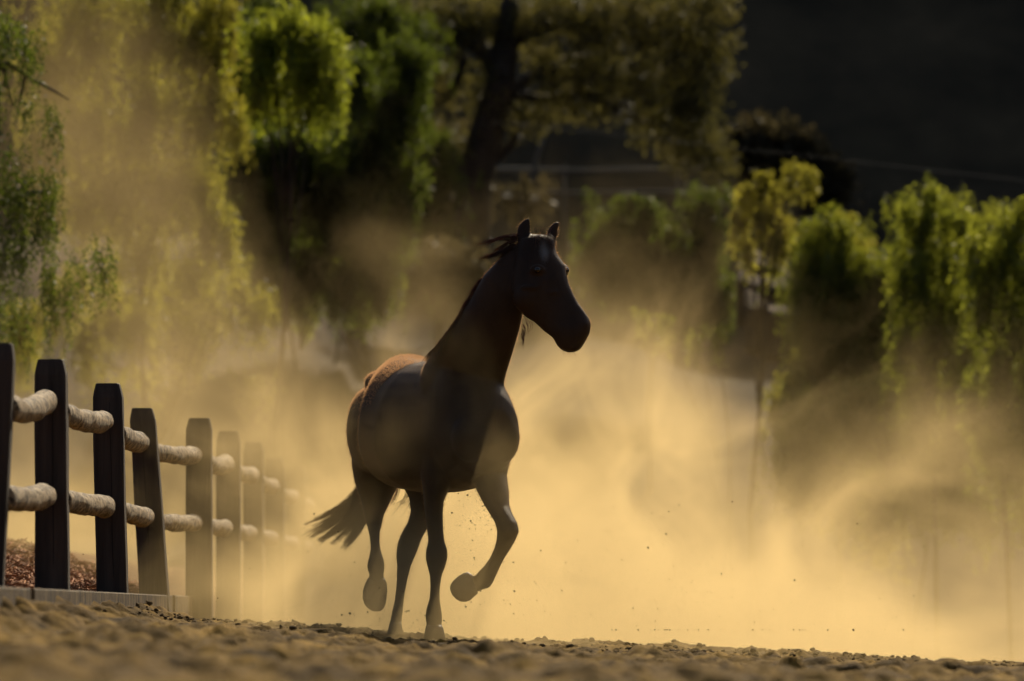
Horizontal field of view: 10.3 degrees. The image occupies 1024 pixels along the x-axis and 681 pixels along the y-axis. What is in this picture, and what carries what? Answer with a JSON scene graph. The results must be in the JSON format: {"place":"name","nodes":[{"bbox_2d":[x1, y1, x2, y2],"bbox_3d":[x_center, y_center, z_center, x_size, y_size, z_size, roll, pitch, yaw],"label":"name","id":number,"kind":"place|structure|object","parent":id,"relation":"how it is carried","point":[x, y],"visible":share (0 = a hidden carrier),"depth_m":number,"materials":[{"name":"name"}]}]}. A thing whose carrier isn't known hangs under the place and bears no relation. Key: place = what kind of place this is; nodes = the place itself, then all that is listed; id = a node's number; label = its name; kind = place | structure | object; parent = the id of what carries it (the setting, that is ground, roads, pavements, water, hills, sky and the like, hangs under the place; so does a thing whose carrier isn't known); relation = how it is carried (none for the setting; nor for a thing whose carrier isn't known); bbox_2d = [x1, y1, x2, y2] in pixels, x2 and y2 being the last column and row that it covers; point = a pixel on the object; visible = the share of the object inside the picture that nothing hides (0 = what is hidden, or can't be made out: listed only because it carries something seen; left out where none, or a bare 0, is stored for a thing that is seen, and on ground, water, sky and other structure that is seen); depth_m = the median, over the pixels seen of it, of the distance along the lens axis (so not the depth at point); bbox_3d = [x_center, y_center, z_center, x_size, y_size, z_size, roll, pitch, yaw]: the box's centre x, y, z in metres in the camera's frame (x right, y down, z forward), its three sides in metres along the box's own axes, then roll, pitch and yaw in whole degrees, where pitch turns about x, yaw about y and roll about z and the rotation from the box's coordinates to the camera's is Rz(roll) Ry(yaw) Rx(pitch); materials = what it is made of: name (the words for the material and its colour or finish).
{"place":"outdoors","nodes":[
{"label":"outdoors","id":0,"kind":"place"},
{"bbox_2d":[0,0,1023,680],"bbox_3d":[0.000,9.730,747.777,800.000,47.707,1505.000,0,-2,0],"label":"ground","id":1,"kind":"structure","parent":0,"point":[922,86],"depth_m":71.89,"materials":[{"name":"beige sand"}]},
{"bbox_2d":[0,587,30,607],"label":"edging board","id":2,"kind":"object","parent":1,"relation":"on","point":[11,594],"visible":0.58,"depth_m":22.74,"materials":[{"name":"grey wood"}]},
{"bbox_2d":[0,7,120,392],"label":"pepper tree","id":3,"kind":"object","parent":1,"relation":"on","point":[23,192],"visible":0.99,"depth_m":43.03,"materials":[{"name":"green plant"}]},
{"bbox_2d":[30,588,103,604],"bbox_3d":[-2.023,1.208,25.582,0.093,0.188,3.980,0,-2,0],"label":"edging board","id":4,"kind":"object","parent":1,"relation":"on","point":[75,597],"visible":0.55,"depth_m":25.43,"materials":[{"name":"grey wood"}]},
{"bbox_2d":[5,537,138,593],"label":"mulch","id":5,"kind":"object","parent":1,"relation":"on","point":[82,582],"visible":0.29,"depth_m":34.25,"materials":[{"name":"brown wood"}]},
{"bbox_2d":[103,592,145,606],"bbox_3d":[-2.035,1.384,29.288,0.093,0.185,3.360,0,-2,0],"label":"edging board","id":6,"kind":"object","parent":1,"relation":"on","point":[129,599],"visible":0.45,"depth_m":29.36,"materials":[{"name":"grey wood"}]},
{"bbox_2d":[0,0,255,407],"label":"pepper tree","id":7,"kind":"object","parent":1,"relation":"on","point":[159,195],"visible":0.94,"depth_m":60.01,"materials":[{"name":"green plant"}]},
{"bbox_2d":[2,251,288,549],"bbox_3d":[-3.945,0.864,61.035,3.118,3.687,1.347,0,-2,0],"label":"shrub","id":8,"kind":"object","parent":1,"relation":"on","point":[187,356],"visible":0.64,"depth_m":60.98,"materials":[{"name":"plant"}]},
{"bbox_2d":[0,343,314,623],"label":"log rail fence","id":9,"kind":"object","parent":1,"relation":"on","point":[51,499],"visible":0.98,"depth_m":33.11,"materials":[{"name":"brown wood"}]},
{"bbox_2d":[146,594,172,611],"bbox_3d":[-2.047,1.528,32.289,0.094,0.182,2.550,0,-2,0],"label":"edging board","id":10,"kind":"object","parent":1,"relation":"on","point":[159,600],"visible":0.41,"depth_m":32.41,"materials":[{"name":"grey wood"}]},
{"bbox_2d":[172,595,192,616],"bbox_3d":[-2.035,1.671,35.286,0.094,0.185,3.350,0,-2,0],"label":"edging board","id":11,"kind":"object","parent":1,"relation":"on","point":[184,604],"visible":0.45,"depth_m":34.46,"materials":[{"name":"grey wood"}]},
{"bbox_2d":[218,0,358,601],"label":"pepper tree","id":12,"kind":"object","parent":1,"relation":"on","point":[307,64],"visible":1,"depth_m":57.07,"materials":[{"name":"green plant"}]},
{"bbox_2d":[207,16,455,582],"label":"pepper tree","id":13,"kind":"object","parent":1,"relation":"on","point":[357,221],"visible":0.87,"depth_m":65.93,"materials":[{"name":"green plant"}]},
{"bbox_2d":[267,238,406,531],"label":"shrub","id":14,"kind":"object","parent":1,"relation":"on","point":[366,352],"visible":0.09,"depth_m":70.02,"materials":[{"name":"green plant"}]},
{"bbox_2d":[198,0,483,365],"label":"pepper tree","id":15,"kind":"object","parent":1,"relation":"on","point":[384,16],"visible":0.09,"depth_m":77.06,"materials":[{"name":"green plant"}]},
{"bbox_2d":[304,217,591,639],"bbox_3d":[-0.427,0.484,30.137,0.738,2.192,2.297,1,-3,-28],"label":"horse","id":16,"kind":"object","parent":1,"relation":"on","point":[433,427],"visible":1,"depth_m":29.57},
{"bbox_2d":[395,231,514,336],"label":"shrub","id":17,"kind":"object","parent":1,"relation":"on","point":[448,263],"visible":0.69,"depth_m":73.91,"materials":[{"name":"green plant"}]},
{"bbox_2d":[406,115,562,343],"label":"shrub","id":18,"kind":"object","parent":1,"relation":"on","point":[528,197],"visible":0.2,"depth_m":84.03,"materials":[{"name":"green plant"}]},
{"bbox_2d":[521,126,548,222],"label":"leaning pole","id":19,"kind":"object","parent":1,"relation":"on","point":[539,149],"visible":0.29,"depth_m":86.18,"materials":[{"name":"brown wood"}]},
{"bbox_2d":[354,0,746,323],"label":"oak tree","id":20,"kind":"object","parent":1,"relation":"on","point":[502,92],"visible":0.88,"depth_m":80.09,"materials":[{"name":"green plant"}]},
{"bbox_2d":[99,600,1023,668],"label":"dirt clods","id":21,"kind":"object","parent":1,"relation":"on","point":[590,639],"visible":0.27,"depth_m":30.07,"materials":[{"name":"brown soil"}]},
{"bbox_2d":[491,165,719,264],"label":"pipe fence","id":22,"kind":"object","parent":1,"relation":"on","point":[564,170],"visible":0.4,"depth_m":88.17,"materials":[{"name":"grey metal"}]},
{"bbox_2d":[565,180,736,491],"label":"tree","id":23,"kind":"object","parent":1,"relation":"on","point":[617,257],"visible":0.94,"depth_m":71.91,"materials":[{"name":"green plant"}]},
{"bbox_2d":[630,308,730,646],"bbox_3d":[1.695,1.570,56.982,1.018,3.800,0.579,1,-3,-18],"label":"sapling","id":24,"kind":"object","parent":1,"relation":"on","point":[643,322],"visible":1,"depth_m":57.03,"materials":[{"name":"green plant"}]},
{"bbox_2d":[736,261,792,329],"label":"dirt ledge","id":25,"kind":"object","parent":1,"relation":"on","point":[740,302],"visible":0.2,"depth_m":67.20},
{"bbox_2d":[744,238,791,275],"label":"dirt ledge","id":26,"kind":"object","parent":1,"relation":"on","point":[757,262],"visible":0.09,"depth_m":68.23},
{"bbox_2d":[744,288,799,364],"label":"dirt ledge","id":27,"kind":"object","parent":1,"relation":"on","point":[774,347],"visible":0.4,"depth_m":66.01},
{"bbox_2d":[724,158,822,647],"bbox_3d":[2.715,0.842,59.049,1.046,5.479,0.639,0,-2,0],"label":"sapling","id":28,"kind":"object","parent":1,"relation":"on","point":[763,219],"visible":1,"depth_m":59.06,"materials":[{"name":"plant"}]},
{"bbox_2d":[701,106,869,218],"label":"shrub","id":29,"kind":"object","parent":1,"relation":"on","point":[759,130],"visible":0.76,"depth_m":88.50,"materials":[{"name":"green plant"}]},
{"bbox_2d":[755,208,914,652],"bbox_3d":[3.699,1.143,63.016,2.043,5.304,1.443,0,-2,0],"label":"pepper tree","id":30,"kind":"object","parent":1,"relation":"on","point":[774,401],"visible":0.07,"depth_m":62.90,"materials":[{"name":"green plant"}]},
{"bbox_2d":[747,367,1023,656],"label":"tree","id":31,"kind":"object","parent":1,"relation":"on","point":[795,470],"visible":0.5,"depth_m":59.90,"materials":[{"name":"green plant"}]},
{"bbox_2d":[752,170,1023,655],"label":"pepper tree","id":32,"kind":"object","parent":1,"relation":"on","point":[836,300],"visible":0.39,"depth_m":61.34,"materials":[{"name":"green plant"}]},
{"bbox_2d":[877,179,990,659],"bbox_3d":[4.332,0.950,58.040,1.250,5.204,1.519,0,-2,0],"label":"pepper tree","id":33,"kind":"object","parent":1,"relation":"on","point":[937,306],"visible":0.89,"depth_m":57.92,"materials":[{"name":"green plant"}]},
{"bbox_2d":[946,196,1023,660],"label":"pepper tree","id":34,"kind":"object","parent":1,"relation":"on","point":[997,277],"visible":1,"depth_m":54.92,"materials":[{"name":"green plant"}]},
{"bbox_2d":[83,381,1005,630],"bbox_3d":[0.098,0.770,29.857,4.885,1.514,1.781,-1,-3,12],"label":"flying grit","id":35,"kind":"object","parent":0,"point":[406,611],"visible":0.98,"depth_m":29.91,"materials":[{"name":"brown soil"}]},
{"bbox_2d":[491,122,1023,180],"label":"overhead cable","id":36,"kind":"object","parent":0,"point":[757,150],"visible":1,"depth_m":74.17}
]}

